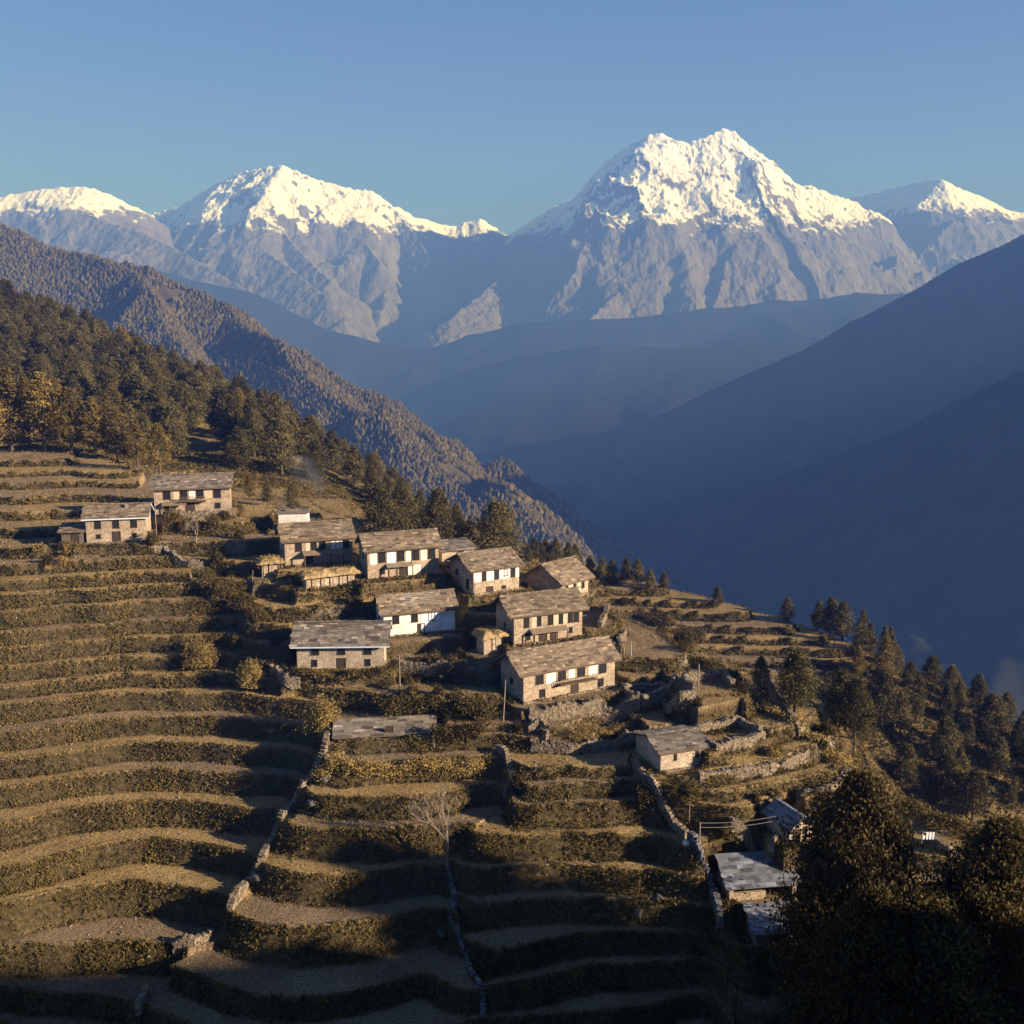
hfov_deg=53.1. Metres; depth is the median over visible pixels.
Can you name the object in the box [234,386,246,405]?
forest conifer
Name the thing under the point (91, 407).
golden pine
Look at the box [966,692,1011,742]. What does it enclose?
pine tree
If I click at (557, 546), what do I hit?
pine tree
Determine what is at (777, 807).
gabled shed
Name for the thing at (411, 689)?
wild bush
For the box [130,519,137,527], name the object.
window
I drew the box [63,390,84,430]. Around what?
forest conifer
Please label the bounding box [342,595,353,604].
wild bush
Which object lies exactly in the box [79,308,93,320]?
forest conifer
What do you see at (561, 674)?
window
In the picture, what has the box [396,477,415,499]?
forest conifer
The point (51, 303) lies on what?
forest conifer
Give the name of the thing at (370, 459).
forest conifer
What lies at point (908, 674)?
pine tree
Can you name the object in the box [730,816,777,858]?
stone wall
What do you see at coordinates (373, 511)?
pine tree
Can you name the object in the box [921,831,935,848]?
cloth line
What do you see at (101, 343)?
forest conifer
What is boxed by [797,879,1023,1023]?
broadleaf tree
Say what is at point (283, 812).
stone wall
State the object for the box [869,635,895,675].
pine tree
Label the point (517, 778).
wild bush
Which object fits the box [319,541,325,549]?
window
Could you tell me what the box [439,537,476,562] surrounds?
outbuilding
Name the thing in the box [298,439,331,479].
forest conifer
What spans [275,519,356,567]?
stone house
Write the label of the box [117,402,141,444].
forest conifer
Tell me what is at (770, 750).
wild bush
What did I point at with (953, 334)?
slope
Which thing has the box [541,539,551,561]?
pine tree
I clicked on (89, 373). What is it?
forest conifer
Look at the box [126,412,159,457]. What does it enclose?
forest conifer
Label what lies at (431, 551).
window
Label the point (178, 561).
stone wall
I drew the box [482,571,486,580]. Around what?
window
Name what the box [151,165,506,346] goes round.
snow range
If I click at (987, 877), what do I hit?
broadleaf tree
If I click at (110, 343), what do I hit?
forest conifer
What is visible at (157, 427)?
golden pine
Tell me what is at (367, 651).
window
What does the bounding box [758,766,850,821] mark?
stone wall
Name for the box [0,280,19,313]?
forest conifer
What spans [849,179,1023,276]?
snow ridge
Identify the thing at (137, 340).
forest conifer
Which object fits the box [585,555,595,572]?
pine tree
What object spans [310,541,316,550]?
window
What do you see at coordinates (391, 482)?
forest conifer
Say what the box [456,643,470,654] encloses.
wild bush
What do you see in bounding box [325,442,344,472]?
forest conifer
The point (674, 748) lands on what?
stone barn
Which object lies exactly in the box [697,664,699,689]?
wooden pole
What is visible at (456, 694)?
wild bush
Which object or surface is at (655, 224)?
snow peak
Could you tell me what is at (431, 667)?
stone wall
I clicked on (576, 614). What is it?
window
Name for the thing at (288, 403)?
forest conifer
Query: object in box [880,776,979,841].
hedge
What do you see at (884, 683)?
pine tree
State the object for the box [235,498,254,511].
drying frame
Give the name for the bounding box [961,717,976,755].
pine tree
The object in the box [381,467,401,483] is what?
forest conifer
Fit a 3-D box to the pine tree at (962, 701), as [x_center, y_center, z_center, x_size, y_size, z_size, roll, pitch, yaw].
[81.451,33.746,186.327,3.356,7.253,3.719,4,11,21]
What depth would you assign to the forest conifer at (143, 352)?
312.76 m
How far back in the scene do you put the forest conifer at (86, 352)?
303.48 m
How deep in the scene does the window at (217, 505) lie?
158.44 m
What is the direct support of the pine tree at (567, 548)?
on the hillside ground at (30, 920)
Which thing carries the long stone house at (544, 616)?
on the hillside ground at (30, 920)
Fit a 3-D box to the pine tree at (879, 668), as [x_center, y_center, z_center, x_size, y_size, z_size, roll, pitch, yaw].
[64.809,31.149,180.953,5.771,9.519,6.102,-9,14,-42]
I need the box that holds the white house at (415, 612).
[371,588,459,637]
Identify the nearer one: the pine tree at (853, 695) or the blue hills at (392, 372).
the pine tree at (853, 695)
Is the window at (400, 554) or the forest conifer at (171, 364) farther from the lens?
the forest conifer at (171, 364)
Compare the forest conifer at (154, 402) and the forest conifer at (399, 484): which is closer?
the forest conifer at (399, 484)
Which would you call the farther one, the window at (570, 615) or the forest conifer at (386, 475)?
the forest conifer at (386, 475)
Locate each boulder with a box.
[247,870,262,882]
[306,798,315,806]
[320,774,330,782]
[436,928,445,937]
[632,907,641,920]
[654,893,662,900]
[682,840,689,845]
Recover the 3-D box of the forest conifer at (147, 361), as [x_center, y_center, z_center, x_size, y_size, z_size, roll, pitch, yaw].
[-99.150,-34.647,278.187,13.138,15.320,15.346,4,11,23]
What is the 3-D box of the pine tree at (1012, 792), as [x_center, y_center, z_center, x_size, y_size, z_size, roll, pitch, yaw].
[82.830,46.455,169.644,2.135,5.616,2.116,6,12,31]
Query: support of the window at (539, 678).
in the two storey house at (562, 669)
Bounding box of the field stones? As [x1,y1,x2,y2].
[0,439,1019,1023]
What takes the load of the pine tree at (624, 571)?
on the hillside ground at (30, 920)
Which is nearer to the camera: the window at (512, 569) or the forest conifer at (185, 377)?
the window at (512, 569)
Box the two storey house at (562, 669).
[494,635,621,704]
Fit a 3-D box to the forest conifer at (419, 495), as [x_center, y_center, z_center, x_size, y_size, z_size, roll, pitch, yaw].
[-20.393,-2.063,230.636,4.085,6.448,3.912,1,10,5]
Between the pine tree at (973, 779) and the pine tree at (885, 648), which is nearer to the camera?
the pine tree at (973, 779)
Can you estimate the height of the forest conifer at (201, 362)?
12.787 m
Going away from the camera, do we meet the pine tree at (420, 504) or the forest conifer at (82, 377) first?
the pine tree at (420, 504)
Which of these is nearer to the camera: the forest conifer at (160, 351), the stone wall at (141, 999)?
the stone wall at (141, 999)
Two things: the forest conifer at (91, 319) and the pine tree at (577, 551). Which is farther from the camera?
the forest conifer at (91, 319)
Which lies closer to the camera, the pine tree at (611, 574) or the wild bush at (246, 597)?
the wild bush at (246, 597)
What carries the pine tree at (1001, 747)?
on the hillside ground at (30, 920)
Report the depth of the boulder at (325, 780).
114.77 m
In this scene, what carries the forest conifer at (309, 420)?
on the hillside ground at (30, 920)
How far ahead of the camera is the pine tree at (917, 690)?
180.34 m
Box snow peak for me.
[410,128,936,348]
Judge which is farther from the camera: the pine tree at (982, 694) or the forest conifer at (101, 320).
the forest conifer at (101, 320)
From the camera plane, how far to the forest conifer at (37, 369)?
242.60 m
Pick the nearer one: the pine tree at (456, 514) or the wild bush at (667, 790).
the wild bush at (667, 790)
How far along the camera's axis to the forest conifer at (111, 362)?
271.86 m
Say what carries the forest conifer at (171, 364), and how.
on the hillside ground at (30, 920)
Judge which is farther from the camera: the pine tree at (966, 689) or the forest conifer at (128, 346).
the forest conifer at (128, 346)
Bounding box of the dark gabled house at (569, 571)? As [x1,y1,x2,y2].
[520,555,595,594]
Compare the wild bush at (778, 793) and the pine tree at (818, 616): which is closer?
the wild bush at (778, 793)
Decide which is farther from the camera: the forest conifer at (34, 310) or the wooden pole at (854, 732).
the forest conifer at (34, 310)
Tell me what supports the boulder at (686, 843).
on the hillside ground at (30, 920)
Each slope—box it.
[540,234,1023,541]
[605,371,1023,722]
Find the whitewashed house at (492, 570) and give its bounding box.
[444,546,524,595]
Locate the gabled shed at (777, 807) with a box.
[761,797,813,842]
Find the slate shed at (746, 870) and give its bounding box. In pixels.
[714,850,800,900]
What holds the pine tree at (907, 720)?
on the hillside ground at (30, 920)
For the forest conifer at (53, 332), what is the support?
on the hillside ground at (30, 920)
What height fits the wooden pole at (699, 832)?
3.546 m
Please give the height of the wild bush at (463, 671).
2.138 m
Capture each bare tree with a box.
[183,520,198,544]
[406,784,459,865]
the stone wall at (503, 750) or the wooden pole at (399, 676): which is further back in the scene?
the wooden pole at (399, 676)
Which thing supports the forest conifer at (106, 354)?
on the hillside ground at (30, 920)
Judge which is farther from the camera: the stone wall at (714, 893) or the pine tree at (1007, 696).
the pine tree at (1007, 696)
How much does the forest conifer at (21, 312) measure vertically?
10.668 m
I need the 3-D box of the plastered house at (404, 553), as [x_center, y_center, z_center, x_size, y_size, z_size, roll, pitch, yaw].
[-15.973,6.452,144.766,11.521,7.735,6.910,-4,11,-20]
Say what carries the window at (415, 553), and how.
in the plastered house at (404, 553)
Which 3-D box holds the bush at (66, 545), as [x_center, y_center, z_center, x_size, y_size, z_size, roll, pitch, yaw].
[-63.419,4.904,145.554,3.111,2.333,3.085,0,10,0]
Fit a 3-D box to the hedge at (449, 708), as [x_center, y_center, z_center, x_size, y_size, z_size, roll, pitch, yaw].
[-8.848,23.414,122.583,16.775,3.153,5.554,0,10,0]
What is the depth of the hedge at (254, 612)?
138.62 m
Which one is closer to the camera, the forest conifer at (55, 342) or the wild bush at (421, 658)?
the wild bush at (421, 658)
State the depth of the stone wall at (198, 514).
155.81 m
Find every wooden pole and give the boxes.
[399,655,400,693]
[503,680,505,720]
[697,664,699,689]
[698,822,700,844]
[849,729,860,757]
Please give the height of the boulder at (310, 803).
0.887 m
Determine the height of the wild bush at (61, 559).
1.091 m
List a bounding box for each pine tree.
[241,473,259,499]
[260,479,275,504]
[283,483,302,508]
[353,481,407,532]
[388,487,425,530]
[409,498,424,528]
[418,488,459,538]
[443,504,468,537]
[461,498,529,555]
[464,515,477,541]
[522,544,532,562]
[529,537,540,559]
[535,544,547,562]
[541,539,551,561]
[548,539,564,560]
[562,541,573,557]
[572,544,584,561]
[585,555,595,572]
[595,557,609,580]
[606,559,619,581]
[619,557,631,583]
[628,559,645,587]
[645,570,656,588]
[658,572,669,589]
[709,586,724,607]
[750,656,772,689]
[767,646,827,716]
[778,597,795,621]
[808,600,826,631]
[819,596,838,636]
[819,669,859,727]
[829,600,855,639]
[829,676,885,738]
[849,609,871,650]
[851,645,867,676]
[857,682,885,722]
[863,623,879,652]
[864,668,905,729]
[868,663,894,704]
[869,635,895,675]
[876,625,890,662]
[884,626,899,662]
[888,691,914,734]
[889,742,926,788]
[892,644,906,668]
[899,661,919,689]
[908,671,927,718]
[921,654,943,686]
[922,749,968,805]
[924,715,962,757]
[934,682,956,717]
[936,664,964,697]
[948,746,970,785]
[949,767,996,821]
[952,679,968,712]
[960,687,970,704]
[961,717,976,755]
[966,674,989,709]
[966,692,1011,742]
[973,687,984,709]
[985,735,1014,774]
[988,697,1009,731]
[1001,692,1018,726]
[1004,777,1017,804]
[1006,715,1023,755]
[1018,773,1023,799]
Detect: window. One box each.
[94,520,101,528]
[112,520,118,528]
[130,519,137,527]
[163,491,170,499]
[180,490,187,498]
[196,489,203,498]
[213,489,220,497]
[215,502,220,508]
[295,542,301,551]
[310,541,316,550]
[311,648,318,654]
[312,660,317,666]
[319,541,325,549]
[337,648,345,654]
[342,539,349,548]
[363,648,371,654]
[365,659,370,665]
[378,552,385,562]
[393,615,399,623]
[397,550,404,561]
[411,614,417,622]
[412,549,419,559]
[428,548,435,558]
[466,578,468,589]
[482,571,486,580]
[494,570,498,579]
[510,568,514,577]
[524,617,529,627]
[525,633,530,640]
[535,674,543,684]
[537,616,541,626]
[539,688,545,697]
[548,615,553,625]
[558,613,563,623]
[558,670,565,680]
[568,612,572,622]
[574,612,578,621]
[577,667,584,677]
[598,678,603,686]
[599,663,606,673]
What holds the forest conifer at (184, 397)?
on the hillside ground at (30, 920)
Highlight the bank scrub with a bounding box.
[0,429,1023,1023]
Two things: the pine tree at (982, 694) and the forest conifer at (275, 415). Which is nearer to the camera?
the pine tree at (982, 694)
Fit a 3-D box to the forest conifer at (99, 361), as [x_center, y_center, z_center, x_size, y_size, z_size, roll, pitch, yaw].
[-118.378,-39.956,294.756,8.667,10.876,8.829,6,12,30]
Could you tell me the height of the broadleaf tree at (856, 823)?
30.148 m
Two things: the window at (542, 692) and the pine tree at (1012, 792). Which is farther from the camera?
the pine tree at (1012, 792)
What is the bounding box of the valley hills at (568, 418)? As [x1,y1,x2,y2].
[393,342,815,505]
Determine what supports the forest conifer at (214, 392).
on the hillside ground at (30, 920)
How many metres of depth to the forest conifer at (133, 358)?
280.76 m
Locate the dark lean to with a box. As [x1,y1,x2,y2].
[57,522,86,543]
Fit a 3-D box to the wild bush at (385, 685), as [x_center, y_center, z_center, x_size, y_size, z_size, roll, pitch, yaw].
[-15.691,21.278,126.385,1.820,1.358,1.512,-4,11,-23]
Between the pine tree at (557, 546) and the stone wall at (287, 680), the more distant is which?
the pine tree at (557, 546)
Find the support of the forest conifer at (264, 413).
on the hillside ground at (30, 920)
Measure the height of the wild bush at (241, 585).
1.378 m
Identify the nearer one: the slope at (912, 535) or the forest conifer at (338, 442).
the forest conifer at (338, 442)
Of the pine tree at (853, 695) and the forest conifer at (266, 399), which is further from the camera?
the forest conifer at (266, 399)
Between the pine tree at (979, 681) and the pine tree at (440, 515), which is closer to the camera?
the pine tree at (440, 515)
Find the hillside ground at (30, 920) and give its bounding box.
[0,310,1023,1023]
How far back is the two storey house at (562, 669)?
126.18 m
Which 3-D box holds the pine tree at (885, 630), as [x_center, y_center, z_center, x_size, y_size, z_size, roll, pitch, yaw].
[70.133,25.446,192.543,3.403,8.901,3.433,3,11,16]
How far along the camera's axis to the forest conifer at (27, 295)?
375.79 m
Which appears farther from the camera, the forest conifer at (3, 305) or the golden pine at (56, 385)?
the forest conifer at (3, 305)
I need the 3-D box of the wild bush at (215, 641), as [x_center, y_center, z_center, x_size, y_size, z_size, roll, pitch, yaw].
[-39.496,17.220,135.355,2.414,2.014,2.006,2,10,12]
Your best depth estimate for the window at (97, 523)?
147.14 m
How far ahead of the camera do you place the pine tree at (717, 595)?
206.54 m
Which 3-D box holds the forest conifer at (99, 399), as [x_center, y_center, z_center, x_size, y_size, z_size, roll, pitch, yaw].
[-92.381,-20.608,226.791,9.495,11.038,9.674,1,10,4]
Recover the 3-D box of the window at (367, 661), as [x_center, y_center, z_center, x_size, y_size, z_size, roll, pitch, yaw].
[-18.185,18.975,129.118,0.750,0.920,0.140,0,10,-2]
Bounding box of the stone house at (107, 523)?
[81,502,153,543]
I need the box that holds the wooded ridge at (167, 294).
[0,237,687,592]
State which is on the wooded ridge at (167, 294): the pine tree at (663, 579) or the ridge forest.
the ridge forest
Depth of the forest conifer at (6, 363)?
264.99 m
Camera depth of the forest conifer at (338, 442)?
254.79 m
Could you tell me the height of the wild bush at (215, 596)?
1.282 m
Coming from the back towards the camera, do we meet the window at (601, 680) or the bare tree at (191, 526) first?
the bare tree at (191, 526)
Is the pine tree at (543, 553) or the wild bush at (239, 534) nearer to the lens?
the wild bush at (239, 534)
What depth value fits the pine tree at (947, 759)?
168.26 m
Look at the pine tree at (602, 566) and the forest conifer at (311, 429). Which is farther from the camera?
the forest conifer at (311, 429)
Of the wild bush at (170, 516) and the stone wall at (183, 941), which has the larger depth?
the wild bush at (170, 516)
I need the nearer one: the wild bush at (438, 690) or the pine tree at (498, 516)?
the wild bush at (438, 690)
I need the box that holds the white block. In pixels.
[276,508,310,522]
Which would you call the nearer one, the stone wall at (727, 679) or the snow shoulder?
the stone wall at (727, 679)
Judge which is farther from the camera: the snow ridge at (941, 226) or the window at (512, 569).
the snow ridge at (941, 226)
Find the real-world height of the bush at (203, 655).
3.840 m
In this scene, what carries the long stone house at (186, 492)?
on the hillside ground at (30, 920)
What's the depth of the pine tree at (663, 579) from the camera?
212.70 m
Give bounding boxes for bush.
[31,542,48,550]
[38,555,54,565]
[42,564,52,570]
[55,538,75,553]
[55,556,68,563]
[144,528,159,545]
[160,505,183,524]
[177,518,191,531]
[180,636,220,669]
[205,514,221,524]
[205,634,222,650]
[206,568,216,577]
[207,548,226,563]
[209,591,223,600]
[217,510,230,520]
[227,569,235,575]
[229,635,241,647]
[232,527,245,538]
[235,656,265,688]
[236,582,247,589]
[237,589,257,605]
[268,634,285,646]
[295,690,344,737]
[314,602,324,609]
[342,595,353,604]
[348,594,364,605]
[377,680,391,689]
[389,657,403,667]
[397,681,421,696]
[400,673,414,684]
[414,654,429,661]
[426,649,443,663]
[429,664,452,682]
[431,682,444,696]
[442,654,459,662]
[444,658,466,674]
[447,687,463,701]
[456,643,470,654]
[461,628,474,644]
[487,657,500,668]
[488,658,500,668]
[507,765,536,788]
[509,719,524,734]
[608,611,614,619]
[619,595,627,604]
[631,778,658,804]
[635,786,652,808]
[661,615,679,626]
[662,781,684,800]
[671,626,698,646]
[677,780,702,802]
[690,696,702,707]
[693,628,707,639]
[716,820,740,839]
[751,791,762,802]
[760,687,769,698]
[760,744,782,756]
[767,787,783,798]
[772,744,784,751]
[813,784,833,805]
[815,719,837,736]
[816,735,832,750]
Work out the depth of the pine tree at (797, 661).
123.05 m
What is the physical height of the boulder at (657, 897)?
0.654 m
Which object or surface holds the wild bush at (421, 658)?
on the hillside ground at (30, 920)
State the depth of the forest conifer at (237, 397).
254.24 m
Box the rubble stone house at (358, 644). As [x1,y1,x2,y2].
[289,620,392,670]
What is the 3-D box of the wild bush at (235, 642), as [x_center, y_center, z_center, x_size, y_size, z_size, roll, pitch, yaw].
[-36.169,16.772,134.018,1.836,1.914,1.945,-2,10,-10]
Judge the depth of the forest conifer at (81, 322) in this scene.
358.49 m
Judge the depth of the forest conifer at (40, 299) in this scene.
398.14 m
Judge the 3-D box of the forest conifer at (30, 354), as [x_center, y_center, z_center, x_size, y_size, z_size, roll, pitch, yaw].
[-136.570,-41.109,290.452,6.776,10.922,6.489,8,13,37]
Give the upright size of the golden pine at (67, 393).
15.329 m
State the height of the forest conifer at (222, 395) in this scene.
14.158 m
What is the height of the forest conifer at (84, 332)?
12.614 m
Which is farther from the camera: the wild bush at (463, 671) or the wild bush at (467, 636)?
the wild bush at (467, 636)
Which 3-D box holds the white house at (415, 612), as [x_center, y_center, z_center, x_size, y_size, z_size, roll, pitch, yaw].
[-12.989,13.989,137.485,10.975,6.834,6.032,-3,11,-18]
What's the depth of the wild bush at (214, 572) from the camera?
143.31 m
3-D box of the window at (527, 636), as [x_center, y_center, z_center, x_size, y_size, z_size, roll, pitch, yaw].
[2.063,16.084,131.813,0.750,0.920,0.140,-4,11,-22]
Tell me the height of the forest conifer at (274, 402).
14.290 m
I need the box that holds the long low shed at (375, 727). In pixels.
[332,714,437,740]
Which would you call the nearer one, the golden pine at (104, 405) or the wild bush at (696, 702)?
the wild bush at (696, 702)
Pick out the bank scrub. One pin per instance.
(336, 485)
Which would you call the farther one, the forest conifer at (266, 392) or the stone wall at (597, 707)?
the forest conifer at (266, 392)
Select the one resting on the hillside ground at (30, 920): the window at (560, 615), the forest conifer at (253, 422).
the forest conifer at (253, 422)
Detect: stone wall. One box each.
[134,985,148,1016]
[148,539,203,570]
[163,507,235,520]
[172,927,214,955]
[226,855,263,913]
[259,722,332,860]
[268,663,300,689]
[393,657,469,676]
[445,861,486,1019]
[495,744,515,797]
[526,717,553,740]
[527,691,640,725]
[530,729,639,754]
[598,603,613,627]
[610,629,626,654]
[621,682,667,704]
[631,758,688,838]
[640,674,677,705]
[662,690,695,714]
[681,668,735,687]
[683,676,696,692]
[687,830,723,927]
[694,715,763,732]
[698,747,809,782]
[706,736,714,744]
[713,729,765,751]
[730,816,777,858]
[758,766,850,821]
[768,674,802,736]
[922,835,960,860]
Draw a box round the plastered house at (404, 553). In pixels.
[354,528,442,578]
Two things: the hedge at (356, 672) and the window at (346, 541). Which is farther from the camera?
the window at (346, 541)
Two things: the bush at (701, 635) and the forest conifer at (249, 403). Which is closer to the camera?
the bush at (701, 635)
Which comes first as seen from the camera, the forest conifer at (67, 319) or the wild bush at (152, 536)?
the wild bush at (152, 536)
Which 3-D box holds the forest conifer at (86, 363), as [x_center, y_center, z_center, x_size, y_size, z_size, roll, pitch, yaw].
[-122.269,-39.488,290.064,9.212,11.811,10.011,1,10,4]
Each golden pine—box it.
[0,368,38,451]
[0,401,6,446]
[11,376,43,444]
[12,371,68,451]
[38,378,76,443]
[45,385,91,455]
[77,396,111,457]
[95,400,119,450]
[96,406,129,461]
[124,419,148,467]
[141,422,176,473]
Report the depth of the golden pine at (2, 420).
198.56 m
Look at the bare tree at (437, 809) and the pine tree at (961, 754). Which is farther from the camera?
the pine tree at (961, 754)
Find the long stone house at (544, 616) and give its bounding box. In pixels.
[489,586,589,646]
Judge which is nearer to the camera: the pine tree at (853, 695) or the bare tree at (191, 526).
the pine tree at (853, 695)
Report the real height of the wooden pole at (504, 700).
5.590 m
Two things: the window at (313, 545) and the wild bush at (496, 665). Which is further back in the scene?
the window at (313, 545)
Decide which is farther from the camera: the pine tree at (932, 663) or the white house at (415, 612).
the pine tree at (932, 663)
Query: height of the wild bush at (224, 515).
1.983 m
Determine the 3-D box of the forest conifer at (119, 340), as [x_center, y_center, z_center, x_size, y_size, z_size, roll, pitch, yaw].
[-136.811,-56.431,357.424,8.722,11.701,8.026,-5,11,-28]
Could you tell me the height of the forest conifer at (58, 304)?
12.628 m
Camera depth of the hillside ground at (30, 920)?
112.73 m
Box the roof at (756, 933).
[743,901,808,949]
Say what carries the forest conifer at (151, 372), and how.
on the hillside ground at (30, 920)
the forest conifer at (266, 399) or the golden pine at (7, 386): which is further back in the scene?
the forest conifer at (266, 399)
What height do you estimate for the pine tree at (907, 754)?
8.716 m
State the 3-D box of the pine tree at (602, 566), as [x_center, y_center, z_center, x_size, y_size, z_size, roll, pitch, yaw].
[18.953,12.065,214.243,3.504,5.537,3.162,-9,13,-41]
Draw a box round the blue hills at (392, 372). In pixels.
[155,270,905,399]
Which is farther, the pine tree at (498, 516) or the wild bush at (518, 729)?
the pine tree at (498, 516)
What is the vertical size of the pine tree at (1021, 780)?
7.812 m
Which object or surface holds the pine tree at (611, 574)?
on the hillside ground at (30, 920)
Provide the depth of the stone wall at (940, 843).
105.99 m
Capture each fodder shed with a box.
[254,554,288,578]
[295,564,362,590]
[469,625,511,655]
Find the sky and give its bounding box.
[0,0,1023,234]
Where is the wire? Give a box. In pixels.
[701,821,772,827]
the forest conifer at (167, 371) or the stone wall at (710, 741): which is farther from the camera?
the forest conifer at (167, 371)
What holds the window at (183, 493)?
in the long stone house at (186, 492)
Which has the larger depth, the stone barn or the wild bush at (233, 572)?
the wild bush at (233, 572)
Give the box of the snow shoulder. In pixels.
[0,187,255,293]
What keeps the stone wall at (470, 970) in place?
on the hillside ground at (30, 920)
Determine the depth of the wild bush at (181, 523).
153.47 m
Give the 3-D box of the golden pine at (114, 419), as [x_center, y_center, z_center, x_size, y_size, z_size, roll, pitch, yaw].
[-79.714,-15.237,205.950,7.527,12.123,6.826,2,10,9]
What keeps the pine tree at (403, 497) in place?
on the hillside ground at (30, 920)
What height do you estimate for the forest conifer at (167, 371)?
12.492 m
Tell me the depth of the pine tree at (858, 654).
186.19 m
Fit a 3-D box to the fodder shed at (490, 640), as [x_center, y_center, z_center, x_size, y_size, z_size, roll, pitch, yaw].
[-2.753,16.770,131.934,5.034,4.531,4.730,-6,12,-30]
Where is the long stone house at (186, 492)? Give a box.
[148,472,234,515]
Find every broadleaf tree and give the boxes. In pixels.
[744,866,965,1023]
[745,757,951,1023]
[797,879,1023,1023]
[911,797,1023,1023]
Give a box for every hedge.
[189,567,278,623]
[293,665,393,682]
[309,750,485,784]
[372,689,506,724]
[426,718,492,743]
[538,713,641,738]
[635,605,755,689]
[754,690,888,787]
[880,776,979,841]
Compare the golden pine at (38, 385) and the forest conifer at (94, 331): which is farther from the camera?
the forest conifer at (94, 331)
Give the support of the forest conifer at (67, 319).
on the hillside ground at (30, 920)
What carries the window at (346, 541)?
in the stone house at (310, 543)
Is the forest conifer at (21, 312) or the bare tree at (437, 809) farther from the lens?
the forest conifer at (21, 312)
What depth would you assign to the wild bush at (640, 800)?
110.77 m
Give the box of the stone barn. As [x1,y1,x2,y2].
[632,724,712,773]
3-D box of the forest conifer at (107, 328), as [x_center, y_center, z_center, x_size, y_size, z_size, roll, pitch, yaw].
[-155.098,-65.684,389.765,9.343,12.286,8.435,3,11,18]
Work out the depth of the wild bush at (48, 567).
141.26 m
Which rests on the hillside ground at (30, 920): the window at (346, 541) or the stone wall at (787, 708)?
the stone wall at (787, 708)
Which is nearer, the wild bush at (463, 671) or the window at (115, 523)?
the wild bush at (463, 671)
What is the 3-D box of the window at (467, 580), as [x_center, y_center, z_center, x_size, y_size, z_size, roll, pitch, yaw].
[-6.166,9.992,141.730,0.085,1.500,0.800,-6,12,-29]
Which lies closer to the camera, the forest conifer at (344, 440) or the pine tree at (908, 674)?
the pine tree at (908, 674)
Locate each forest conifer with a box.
[0,278,12,303]
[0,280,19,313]
[0,295,11,326]
[0,309,8,338]
[0,333,22,363]
[0,355,15,374]
[2,311,31,348]
[5,331,23,364]
[6,363,26,406]
[8,293,29,313]
[14,310,24,333]
[17,367,52,410]
[18,291,39,310]
[18,309,36,344]
[21,348,35,370]
[23,354,59,383]
[25,322,52,353]
[29,306,42,321]
[33,294,49,316]
[38,307,62,333]
[38,351,56,378]
[43,298,62,318]
[43,344,66,378]
[49,319,86,350]
[49,337,66,370]
[50,327,58,339]
[52,346,91,385]
[54,300,63,311]
[60,304,80,321]
[61,306,77,327]
[63,328,93,352]
[63,373,87,406]
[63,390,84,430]
[64,316,75,328]
[69,352,95,376]
[70,368,96,405]
[74,394,103,436]
[75,318,94,342]
[77,326,96,352]
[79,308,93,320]
[81,367,100,396]
[82,349,95,375]
[86,316,109,336]
[86,320,101,356]
[88,366,127,407]
[91,355,107,383]
[92,352,109,370]
[93,336,112,358]
[96,401,125,440]
[97,317,113,336]
[98,337,126,360]
[100,356,125,392]
[101,324,114,336]
[101,384,127,412]
[112,326,132,341]
[112,347,125,371]
[113,334,125,349]
[114,326,131,340]
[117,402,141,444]
[118,357,127,373]
[118,372,149,417]
[119,362,143,390]
[121,346,157,364]
[121,353,140,394]
[122,340,132,356]
[123,371,136,407]
[126,330,137,343]
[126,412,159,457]
[128,376,158,418]
[131,336,153,355]
[135,342,157,363]
[135,384,170,429]
[138,358,171,394]
[139,364,169,414]
[148,344,167,367]
[155,405,193,455]
[156,344,166,365]
[157,400,194,439]
[158,380,210,434]
[159,363,173,398]
[166,349,181,366]
[166,361,176,372]
[170,360,190,384]
[180,370,192,391]
[185,359,191,365]
[186,364,216,396]
[188,370,212,415]
[188,376,210,419]
[194,359,207,368]
[203,388,236,439]
[204,368,220,394]
[204,384,222,433]
[208,365,225,381]
[213,369,228,388]
[215,396,245,444]
[217,390,247,421]
[218,426,255,470]
[225,376,254,404]
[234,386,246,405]
[238,399,267,441]
[240,407,268,456]
[244,396,262,418]
[254,389,265,408]
[254,407,271,445]
[255,387,269,396]
[258,410,299,458]
[261,391,290,416]
[261,396,271,411]
[262,416,302,474]
[264,407,290,439]
[283,400,297,415]
[285,415,302,457]
[290,413,300,427]
[291,426,316,463]
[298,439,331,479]
[299,414,327,445]
[303,425,324,455]
[320,429,343,455]
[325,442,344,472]
[329,437,343,463]
[337,445,353,476]
[339,445,367,485]
[342,438,350,453]
[358,454,385,482]
[361,464,379,491]
[368,451,388,481]
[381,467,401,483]
[382,473,390,485]
[384,477,395,501]
[389,482,403,503]
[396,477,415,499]
[414,489,427,509]
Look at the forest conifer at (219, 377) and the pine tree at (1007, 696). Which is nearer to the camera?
the pine tree at (1007, 696)
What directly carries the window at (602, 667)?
in the two storey house at (562, 669)
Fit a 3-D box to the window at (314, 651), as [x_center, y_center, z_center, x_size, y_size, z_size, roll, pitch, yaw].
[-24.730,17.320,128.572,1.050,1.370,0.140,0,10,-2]
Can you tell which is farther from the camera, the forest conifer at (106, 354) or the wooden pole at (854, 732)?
the forest conifer at (106, 354)
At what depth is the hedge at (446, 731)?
118.54 m
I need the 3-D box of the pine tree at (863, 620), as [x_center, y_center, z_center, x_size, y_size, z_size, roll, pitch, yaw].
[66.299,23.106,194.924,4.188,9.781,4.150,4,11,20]
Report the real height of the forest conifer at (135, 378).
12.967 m
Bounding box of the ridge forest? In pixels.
[0,222,699,594]
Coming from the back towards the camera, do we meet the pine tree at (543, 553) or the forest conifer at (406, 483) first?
the forest conifer at (406, 483)
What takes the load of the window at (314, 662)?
in the rubble stone house at (358, 644)

